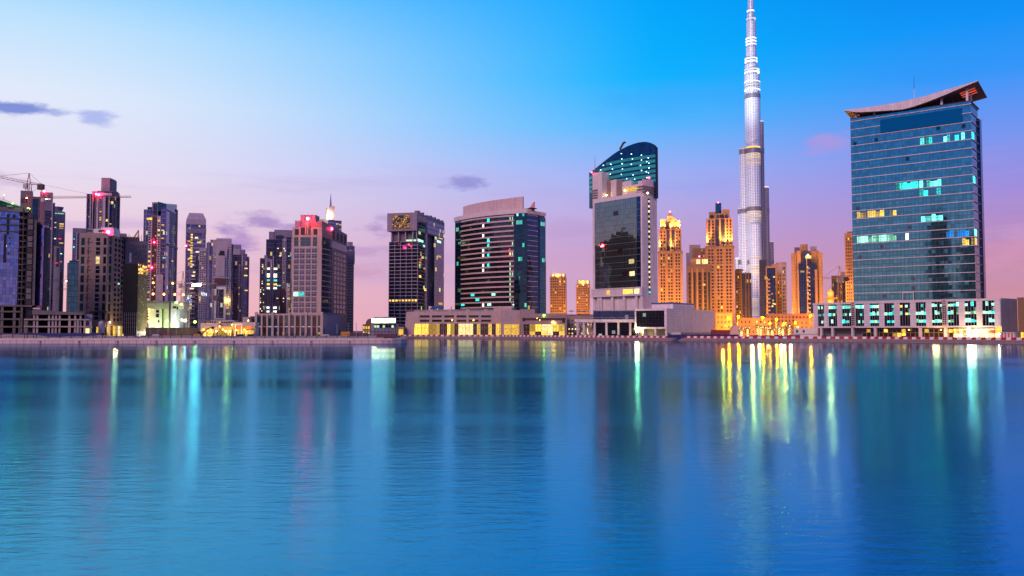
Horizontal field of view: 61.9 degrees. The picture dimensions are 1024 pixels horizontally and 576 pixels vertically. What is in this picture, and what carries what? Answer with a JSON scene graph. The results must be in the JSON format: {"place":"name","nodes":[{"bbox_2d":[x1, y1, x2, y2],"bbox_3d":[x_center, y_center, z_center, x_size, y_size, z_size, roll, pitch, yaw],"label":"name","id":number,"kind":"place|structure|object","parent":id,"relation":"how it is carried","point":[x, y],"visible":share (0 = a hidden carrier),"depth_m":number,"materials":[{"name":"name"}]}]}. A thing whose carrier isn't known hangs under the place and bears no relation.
{"place":"outdoors","nodes":[
{"label":"outdoors","id":0,"kind":"place"},
{"bbox_2d":[20,190,54,310],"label":"skyscraper","id":1,"kind":"structure","parent":0,"point":[35,205],"depth_m":712.64,"materials":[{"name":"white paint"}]},
{"bbox_2d":[52,206,64,311],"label":"office tower","id":2,"kind":"structure","parent":0,"point":[59,247],"depth_m":744.72,"materials":[{"name":"glass"}]},
{"bbox_2d":[86,178,119,230],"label":"apartment tower","id":3,"kind":"structure","parent":0,"point":[102,212],"depth_m":705.98,"materials":[{"name":"grey glass"}]},
{"bbox_2d":[143,202,177,327],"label":"apartment tower","id":4,"kind":"structure","parent":0,"point":[160,228],"depth_m":695.55,"materials":[{"name":"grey glass"}]},
{"bbox_2d":[152,225,173,301],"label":"window","id":5,"kind":"structure","parent":4,"relation":"in","point":[172,225],"depth_m":714.61,"materials":[{"name":"glass"}]},
{"bbox_2d":[0,334,383,337],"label":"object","id":6,"kind":"object","parent":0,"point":[39,336],"visible":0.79,"depth_m":365.89,"materials":[{"name":"concrete"}]},
{"bbox_2d":[185,213,205,327],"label":"round top tower","id":7,"kind":"structure","parent":0,"point":[195,232],"depth_m":673.82,"materials":[{"name":"grey glass"}]},
{"bbox_2d":[232,244,248,321],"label":"apartment tower","id":8,"kind":"structure","parent":0,"point":[240,306],"depth_m":664.17,"materials":[{"name":"grey glass"}]},
{"bbox_2d":[139,335,370,337],"bbox_3d":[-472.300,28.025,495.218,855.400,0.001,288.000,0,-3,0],"label":"promenade","id":9,"kind":"structure","parent":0,"point":[283,336],"depth_m":477.53,"materials":[{"name":"concrete"}]},
{"bbox_2d":[1,173,44,215],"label":"tower crane","id":10,"kind":"object","parent":9,"relation":"on","point":[40,186],"visible":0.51,"depth_m":464.80,"materials":[{"name":"grey metal"}]},
{"bbox_2d":[0,198,49,332],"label":"unfinished tower","id":11,"kind":"structure","parent":9,"relation":"on","point":[24,251],"depth_m":453.88,"materials":[{"name":"blue glass"}]},
{"bbox_2d":[0,332,100,336],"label":"hoarding","id":12,"kind":"object","parent":9,"relation":"on","point":[53,334],"visible":0.49,"depth_m":391.38,"materials":[{"name":"metal"}]},
{"bbox_2d":[24,308,91,332],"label":"unfinished podium","id":13,"kind":"object","parent":9,"relation":"on","point":[41,321],"visible":0.69,"depth_m":439.36,"materials":[{"name":"concrete"}]},
{"bbox_2d":[66,260,78,311],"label":"teal block","id":14,"kind":"structure","parent":9,"relation":"on","point":[72,287],"depth_m":561.91,"materials":[{"name":"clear glass"}]},
{"bbox_2d":[21,185,131,309],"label":"tower crane","id":15,"kind":"object","parent":9,"relation":"on","point":[40,198],"visible":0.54,"depth_m":563.07,"materials":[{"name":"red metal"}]},
{"bbox_2d":[72,228,86,260],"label":"apartment block","id":16,"kind":"structure","parent":9,"relation":"on","point":[75,244],"depth_m":603.47,"materials":[{"name":"grey glass"}]},
{"bbox_2d":[78,227,124,335],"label":"tan block","id":17,"kind":"structure","parent":9,"relation":"on","point":[101,272],"depth_m":522.36,"materials":[{"name":"beige"}]},
{"bbox_2d":[120,271,122,320],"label":"window","id":18,"kind":"structure","parent":17,"relation":"in","point":[121,271],"depth_m":543.91,"materials":[{"name":"glass"}]},
{"bbox_2d":[97,321,105,335],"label":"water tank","id":19,"kind":"object","parent":9,"relation":"on","point":[101,326],"visible":0.87,"depth_m":468.36,"materials":[{"name":"grey metal"}]},
{"bbox_2d":[120,230,147,335],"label":"unfinished block","id":20,"kind":"structure","parent":9,"relation":"on","point":[136,250],"depth_m":549.40,"materials":[{"name":"concrete"}]},
{"bbox_2d":[122,264,147,335],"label":"netted building","id":21,"kind":"structure","parent":9,"relation":"on","point":[134,313],"depth_m":501.39,"materials":[{"name":"concrete"}]},
{"bbox_2d":[147,301,195,329],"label":"drum building","id":22,"kind":"structure","parent":9,"relation":"on","point":[167,314],"depth_m":523.25,"materials":[{"name":"white paint"}]},
{"bbox_2d":[146,327,198,336],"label":"wall","id":23,"kind":"structure","parent":9,"relation":"on","point":[173,331],"depth_m":475.35,"materials":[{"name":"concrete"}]},
{"bbox_2d":[148,271,215,301],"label":"tower crane","id":24,"kind":"object","parent":9,"relation":"on","point":[212,285],"visible":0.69,"depth_m":545.36,"materials":[{"name":"beige metal"}]},
{"bbox_2d":[147,285,219,326],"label":"tower crane","id":25,"kind":"object","parent":9,"relation":"on","point":[215,298],"visible":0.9,"depth_m":529.82,"materials":[{"name":"beige metal"}]},
{"bbox_2d":[193,326,213,335],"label":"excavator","id":26,"kind":"object","parent":9,"relation":"on","point":[204,331],"visible":0.68,"depth_m":431.22,"materials":[{"name":"metal"}]},
{"bbox_2d":[200,317,258,335],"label":"market hall","id":27,"kind":"structure","parent":9,"relation":"on","point":[246,326],"depth_m":501.35,"materials":[{"name":"beige paint"}]},
{"bbox_2d":[255,312,341,335],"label":"hotel podium","id":28,"kind":"object","parent":9,"relation":"on","point":[320,324],"visible":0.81,"depth_m":539.84,"materials":[{"name":"stone"}]},
{"bbox_2d":[262,327,265,335],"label":"window","id":29,"kind":"structure","parent":28,"relation":"in","point":[263,328],"depth_m":539.68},
{"bbox_2d":[279,316,282,325],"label":"tall window","id":30,"kind":"structure","parent":28,"relation":"in","point":[280,317],"depth_m":540.07,"materials":[{"name":"glass"}]},
{"bbox_2d":[279,327,282,335],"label":"window","id":31,"kind":"structure","parent":28,"relation":"in","point":[280,328],"depth_m":539.68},
{"bbox_2d":[296,316,299,325],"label":"tall window","id":32,"kind":"structure","parent":28,"relation":"in","point":[297,317],"depth_m":540.07,"materials":[{"name":"glass"}]},
{"bbox_2d":[296,327,299,335],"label":"window","id":33,"kind":"structure","parent":28,"relation":"in","point":[297,328],"depth_m":539.68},
{"bbox_2d":[301,316,304,325],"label":"tall window","id":34,"kind":"structure","parent":28,"relation":"in","point":[302,317],"depth_m":540.07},
{"bbox_2d":[307,316,310,325],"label":"tall window","id":35,"kind":"structure","parent":28,"relation":"in","point":[308,317],"depth_m":540.07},
{"bbox_2d":[307,327,310,335],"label":"window","id":36,"kind":"structure","parent":28,"relation":"in","point":[308,328],"depth_m":539.68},
{"bbox_2d":[312,327,315,335],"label":"window","id":37,"kind":"structure","parent":28,"relation":"in","point":[313,328],"depth_m":539.68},
{"bbox_2d":[350,333,367,336],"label":"shipping container","id":38,"kind":"object","parent":9,"relation":"on","point":[358,334],"visible":0.52,"depth_m":469.31,"materials":[{"name":"metal"}]},
{"bbox_2d":[364,317,398,336],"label":"billboard kiosk","id":39,"kind":"object","parent":9,"relation":"on","point":[384,325],"visible":0.95,"depth_m":561.24,"materials":[{"name":"grey metal"}]},
{"bbox_2d":[377,334,396,337],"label":"site cabin","id":40,"kind":"object","parent":9,"relation":"on","point":[388,335],"visible":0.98,"depth_m":365.42,"materials":[{"name":"metal"}]},
{"bbox_2d":[259,230,291,313],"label":"apartment tower","id":41,"kind":"structure","parent":0,"point":[275,293],"depth_m":695.77,"materials":[{"name":"black"}]},
{"bbox_2d":[260,241,291,311],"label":"window","id":42,"kind":"structure","parent":41,"relation":"in","point":[283,241],"depth_m":695.67,"materials":[{"name":"glass"}]},
{"bbox_2d":[320,195,341,230],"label":"spire tower","id":43,"kind":"structure","parent":0,"point":[330,218],"depth_m":970.96,"materials":[{"name":"white glass"}]},
{"bbox_2d":[387,211,444,325],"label":"screen tower","id":44,"kind":"structure","parent":0,"point":[416,262],"depth_m":690.31,"materials":[{"name":"grey glass"}]},
{"bbox_2d":[454,197,545,313],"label":"striped tower","id":45,"kind":"structure","parent":0,"point":[500,253],"depth_m":695.12,"materials":[{"name":"grey glass"}]},
{"bbox_2d":[0,336,1023,575],"bbox_3d":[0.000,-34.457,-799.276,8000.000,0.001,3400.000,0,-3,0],"label":"water","id":46,"kind":"structure","parent":0,"point":[475,457],"depth_m":36.48,"materials":[{"name":"liquid"}]},
{"bbox_2d":[0,338,406,343],"bbox_3d":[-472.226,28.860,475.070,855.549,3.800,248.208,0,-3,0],"label":"quay wall","id":47,"kind":"structure","parent":46,"relation":"in","point":[203,340],"depth_m":351.32,"materials":[{"name":"concrete"}]},
{"bbox_2d":[400,336,1023,343],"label":"quay wall","id":48,"kind":"structure","parent":46,"relation":"in","point":[768,340],"depth_m":421.84,"materials":[{"name":"concrete"}]},
{"bbox_2d":[0,0,1023,330],"label":"sky","id":49,"kind":"structure","parent":0,"point":[247,116],"materials":[{"name":"blue"}]},
{"bbox_2d":[550,274,566,313],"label":"residential tower","id":50,"kind":"structure","parent":0,"point":[558,293],"depth_m":1049.93,"materials":[{"name":"concrete"}]},
{"bbox_2d":[576,280,589,313],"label":"residential tower","id":51,"kind":"structure","parent":0,"point":[582,295],"depth_m":1049.87,"materials":[{"name":"concrete"}]},
{"bbox_2d":[589,142,657,335],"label":"sail tower","id":52,"kind":"structure","parent":0,"point":[623,190],"depth_m":572.55,"materials":[{"name":"grey glass"}]},
{"bbox_2d":[623,289,632,293],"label":"window","id":53,"kind":"structure","parent":52,"relation":"in","point":[625,291],"depth_m":563.79,"materials":[{"name":"yellow"}]},
{"bbox_2d":[658,211,682,302],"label":"residential tower","id":54,"kind":"structure","parent":0,"point":[670,271],"depth_m":900.26,"materials":[{"name":"gold concrete"}]},
{"bbox_2d":[661,231,679,302],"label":"window","id":55,"kind":"structure","parent":54,"relation":"in","point":[676,231],"depth_m":900.49,"materials":[{"name":"glass"}]},
{"bbox_2d":[651,302,694,309],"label":"plant block","id":56,"kind":"structure","parent":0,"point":[672,305],"depth_m":510.16,"materials":[{"name":"concrete"}]},
{"bbox_2d":[353,331,1018,338],"bbox_3d":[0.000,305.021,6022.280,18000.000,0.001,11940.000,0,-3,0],"label":"ground","id":57,"kind":"structure","parent":0,"point":[761,338],"depth_m":1818.02,"materials":[{"name":"soil"}]},
{"bbox_2d":[194,238,232,330],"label":"apartment tower","id":58,"kind":"structure","parent":57,"relation":"on","point":[214,261],"depth_m":614.94,"materials":[{"name":"grey glass"}]},
{"bbox_2d":[199,247,230,318],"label":"window","id":59,"kind":"structure","parent":58,"relation":"in","point":[228,247],"depth_m":617.84,"materials":[{"name":"glass"}]},
{"bbox_2d":[291,215,346,331],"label":"hotel tower","id":60,"kind":"structure","parent":57,"relation":"on","point":[319,266],"depth_m":602.40,"materials":[{"name":"concrete"}]},
{"bbox_2d":[294,237,297,245],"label":"tall window","id":61,"kind":"structure","parent":60,"relation":"in","point":[295,238],"depth_m":602.06,"materials":[{"name":"glass"}]},
{"bbox_2d":[300,237,310,245],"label":"tall window","id":62,"kind":"structure","parent":60,"relation":"in","point":[304,241],"depth_m":601.62,"materials":[{"name":"glass"}]},
{"bbox_2d":[313,237,316,245],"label":"tall window","id":63,"kind":"structure","parent":60,"relation":"in","point":[314,238],"depth_m":601.10,"materials":[{"name":"glass"}]},
{"bbox_2d":[347,242,354,332],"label":"striped block","id":64,"kind":"structure","parent":57,"relation":"on","point":[350,273],"depth_m":681.55,"materials":[{"name":"glass"}]},
{"bbox_2d":[363,319,370,334],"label":"roadside shop","id":65,"kind":"structure","parent":57,"relation":"on","point":[367,326],"depth_m":639.36,"materials":[{"name":"stone"}]},
{"bbox_2d":[399,326,404,335],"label":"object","id":66,"kind":"structure","parent":57,"relation":"on","point":[401,330],"depth_m":599.15,"materials":[{"name":"stone"}]},
{"bbox_2d":[405,306,513,335],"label":"building","id":67,"kind":"structure","parent":57,"relation":"on","point":[431,321],"depth_m":600.33,"materials":[{"name":"stone"}]},
{"bbox_2d":[414,324,420,334],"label":"hall window","id":68,"kind":"structure","parent":67,"relation":"in","point":[417,329],"depth_m":604.26,"materials":[{"name":"yellow"}]},
{"bbox_2d":[422,324,428,334],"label":"hall window","id":69,"kind":"structure","parent":67,"relation":"in","point":[424,326],"depth_m":603.38,"materials":[{"name":"yellow"}]},
{"bbox_2d":[429,324,435,334],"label":"hall window","id":70,"kind":"structure","parent":67,"relation":"in","point":[432,327],"depth_m":602.50,"materials":[{"name":"yellow"}]},
{"bbox_2d":[436,324,439,334],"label":"hall window","id":71,"kind":"structure","parent":67,"relation":"in","point":[437,325],"depth_m":601.91,"materials":[{"name":"yellow"}]},
{"bbox_2d":[459,324,465,334],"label":"hall window","id":72,"kind":"structure","parent":67,"relation":"in","point":[462,327],"depth_m":599.12,"materials":[{"name":"yellow"}]},
{"bbox_2d":[466,324,472,334],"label":"hall window","id":73,"kind":"structure","parent":67,"relation":"in","point":[469,327],"depth_m":598.39,"materials":[{"name":"yellow"}]},
{"bbox_2d":[473,324,476,334],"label":"hall window","id":74,"kind":"structure","parent":67,"relation":"in","point":[475,325],"depth_m":597.74,"materials":[{"name":"grey glass"}]},
{"bbox_2d":[488,324,491,334],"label":"hall window","id":75,"kind":"structure","parent":67,"relation":"in","point":[490,325],"depth_m":596.06,"materials":[{"name":"yellow"}]},
{"bbox_2d":[501,309,566,334],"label":"restaurant block","id":76,"kind":"structure","parent":57,"relation":"on","point":[523,322],"depth_m":578.53,"materials":[{"name":"stone"}]},
{"bbox_2d":[504,324,518,334],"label":"hall window","id":77,"kind":"structure","parent":76,"relation":"in","point":[509,329],"depth_m":582.96,"materials":[{"name":"yellow"}]},
{"bbox_2d":[524,324,528,330],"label":"hall window","id":78,"kind":"structure","parent":76,"relation":"in","point":[526,326],"depth_m":578.14,"materials":[{"name":"glass"}]},
{"bbox_2d":[530,324,534,330],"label":"hall window","id":79,"kind":"structure","parent":76,"relation":"in","point":[532,326],"depth_m":578.29,"materials":[{"name":"yellow"}]},
{"bbox_2d":[535,324,540,330],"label":"hall window","id":80,"kind":"structure","parent":76,"relation":"in","point":[537,326],"depth_m":578.43,"materials":[{"name":"yellow"}]},
{"bbox_2d":[541,324,546,330],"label":"hall window","id":81,"kind":"structure","parent":76,"relation":"in","point":[543,326],"depth_m":578.57,"materials":[{"name":"yellow"}]},
{"bbox_2d":[525,318,563,319],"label":"ribbon window","id":82,"kind":"structure","parent":76,"relation":"in","point":[525,318],"depth_m":578.14,"materials":[{"name":"glass"}]},
{"bbox_2d":[547,324,552,330],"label":"hall window","id":83,"kind":"structure","parent":76,"relation":"in","point":[549,326],"depth_m":578.71,"materials":[{"name":"yellow"}]},
{"bbox_2d":[553,324,558,330],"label":"hall window","id":84,"kind":"structure","parent":76,"relation":"in","point":[555,326],"depth_m":578.85,"materials":[{"name":"yellow"}]},
{"bbox_2d":[559,324,564,330],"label":"hall window","id":85,"kind":"structure","parent":76,"relation":"in","point":[561,326],"depth_m":578.99,"materials":[{"name":"yellow"}]},
{"bbox_2d":[564,314,592,334],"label":"service block","id":86,"kind":"structure","parent":57,"relation":"on","point":[571,326],"depth_m":599.43,"materials":[{"name":"concrete"}]},
{"bbox_2d":[575,310,635,335],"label":"colonnade block","id":87,"kind":"structure","parent":57,"relation":"on","point":[612,322],"depth_m":512.47,"materials":[{"name":"concrete"}]},
{"bbox_2d":[635,308,714,335],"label":"cinema block","id":88,"kind":"structure","parent":57,"relation":"on","point":[659,321],"depth_m":495.34,"materials":[{"name":"concrete"}]},
{"bbox_2d":[711,330,729,334],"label":"shipping container","id":89,"kind":"object","parent":57,"relation":"on","point":[723,332],"visible":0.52,"depth_m":477.35,"materials":[{"name":"metal"}]},
{"bbox_2d":[730,324,742,335],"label":"dome tent","id":90,"kind":"object","parent":57,"relation":"on","point":[734,330],"visible":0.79,"depth_m":516.35,"materials":[{"name":"fabric"}]},
{"bbox_2d":[749,335,799,337],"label":"hoarding","id":91,"kind":"object","parent":57,"relation":"on","point":[775,335],"visible":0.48,"depth_m":427.32,"materials":[{"name":"metal"}]},
{"bbox_2d":[793,328,817,337],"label":"site cabin","id":92,"kind":"object","parent":57,"relation":"on","point":[808,332],"visible":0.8,"depth_m":449.18,"materials":[{"name":"metal"}]},
{"bbox_2d":[825,287,836,302],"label":"minaret","id":93,"kind":"object","parent":57,"relation":"on","point":[830,298],"visible":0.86,"depth_m":698.23,"materials":[{"name":"stone"}]},
{"bbox_2d":[815,266,848,302],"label":"tower crane","id":94,"kind":"object","parent":57,"relation":"on","point":[845,278],"visible":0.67,"depth_m":611.04,"materials":[{"name":"grey metal"}]},
{"bbox_2d":[813,298,1017,338],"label":"podium block","id":95,"kind":"structure","parent":57,"relation":"on","point":[984,317],"depth_m":388.11,"materials":[{"name":"grey concrete"}]},
{"bbox_2d":[862,329,943,332],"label":"window","id":96,"kind":"structure","parent":95,"relation":"in","point":[863,330],"depth_m":394.55,"materials":[{"name":"black glass"}]},
{"bbox_2d":[686,245,704,286],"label":"apartment block","id":97,"kind":"structure","parent":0,"point":[696,251],"depth_m":981.98,"materials":[{"name":"black"}]},
{"bbox_2d":[687,256,711,310],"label":"residential tower","id":98,"kind":"structure","parent":0,"point":[699,283],"depth_m":798.53,"materials":[{"name":"orange"}]},
{"bbox_2d":[705,202,734,329],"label":"residential tower","id":99,"kind":"structure","parent":0,"point":[719,250],"depth_m":858.91,"materials":[{"name":"gold concrete"}]},
{"bbox_2d":[708,220,730,311],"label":"window","id":100,"kind":"structure","parent":99,"relation":"in","point":[726,220],"depth_m":860.30,"materials":[{"name":"glass"}]},
{"bbox_2d":[715,313,732,329],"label":"courtyard house","id":101,"kind":"structure","parent":0,"point":[723,321],"depth_m":647.88,"materials":[{"name":"stone"}]},
{"bbox_2d":[735,269,751,325],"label":"apartment block","id":102,"kind":"structure","parent":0,"point":[743,295],"depth_m":899.21,"materials":[{"name":"brown concrete"}]},
{"bbox_2d":[735,0,773,317],"bbox_3d":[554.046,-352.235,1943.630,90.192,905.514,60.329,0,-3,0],"label":"supertall tower","id":103,"kind":"structure","parent":0,"point":[755,244],"depth_m":1937.23,"materials":[{"name":"silver"}]},
{"bbox_2d":[739,318,771,335],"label":"courtyard house","id":104,"kind":"structure","parent":0,"point":[753,322],"depth_m":685.88,"materials":[{"name":"stone"}]},
{"bbox_2d":[759,260,775,317],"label":"apartment tower","id":105,"kind":"structure","parent":0,"point":[767,279],"depth_m":838.76,"materials":[{"name":"blue glass"}]},
{"bbox_2d":[772,262,786,313],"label":"apartment tower","id":106,"kind":"structure","parent":0,"point":[781,285],"depth_m":879.56,"materials":[{"name":"concrete"}]},
{"bbox_2d":[765,314,812,334],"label":"courtyard house","id":107,"kind":"structure","parent":0,"point":[783,320],"depth_m":709.90,"materials":[{"name":"stone"}]},
{"bbox_2d":[794,319,812,327],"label":"courtyard house","id":108,"kind":"structure","parent":0,"point":[803,323],"depth_m":677.42,"materials":[{"name":"stone"}]},
{"bbox_2d":[791,244,822,334],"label":"apartment tower","id":109,"kind":"structure","parent":0,"point":[806,270],"depth_m":859.09,"materials":[{"name":"orange concrete"}]},
{"bbox_2d":[831,272,845,302],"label":"apartment block","id":110,"kind":"structure","parent":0,"point":[842,298],"depth_m":898.04,"materials":[{"name":"brown concrete"}]},
{"bbox_2d":[844,231,853,301],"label":"residential tower","id":111,"kind":"structure","parent":0,"point":[849,284],"depth_m":700.48,"materials":[{"name":"stone"}]},
{"bbox_2d":[844,80,986,301],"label":"office tower","id":112,"kind":"structure","parent":0,"point":[917,211],"depth_m":451.10,"materials":[{"name":"blue glass"}]},
{"bbox_2d":[1017,297,1023,337],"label":"warehouse block","id":113,"kind":"structure","parent":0,"point":[1021,316],"depth_m":370.87,"materials":[{"name":"stone"}]},
{"label":"quay road","id":114,"kind":"structure","parent":0,"visible":0},
{"bbox_2d":[668,334,738,337],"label":"hoarding","id":115,"kind":"object","parent":114,"relation":"on","point":[677,336],"visible":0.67,"depth_m":445.28,"materials":[{"name":"metal"}]},
{"bbox_2d":[999,332,1016,337],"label":"kiosk","id":116,"kind":"object","parent":114,"relation":"on","point":[1007,334],"visible":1,"depth_m":350.71,"materials":[{"name":"white paint"}]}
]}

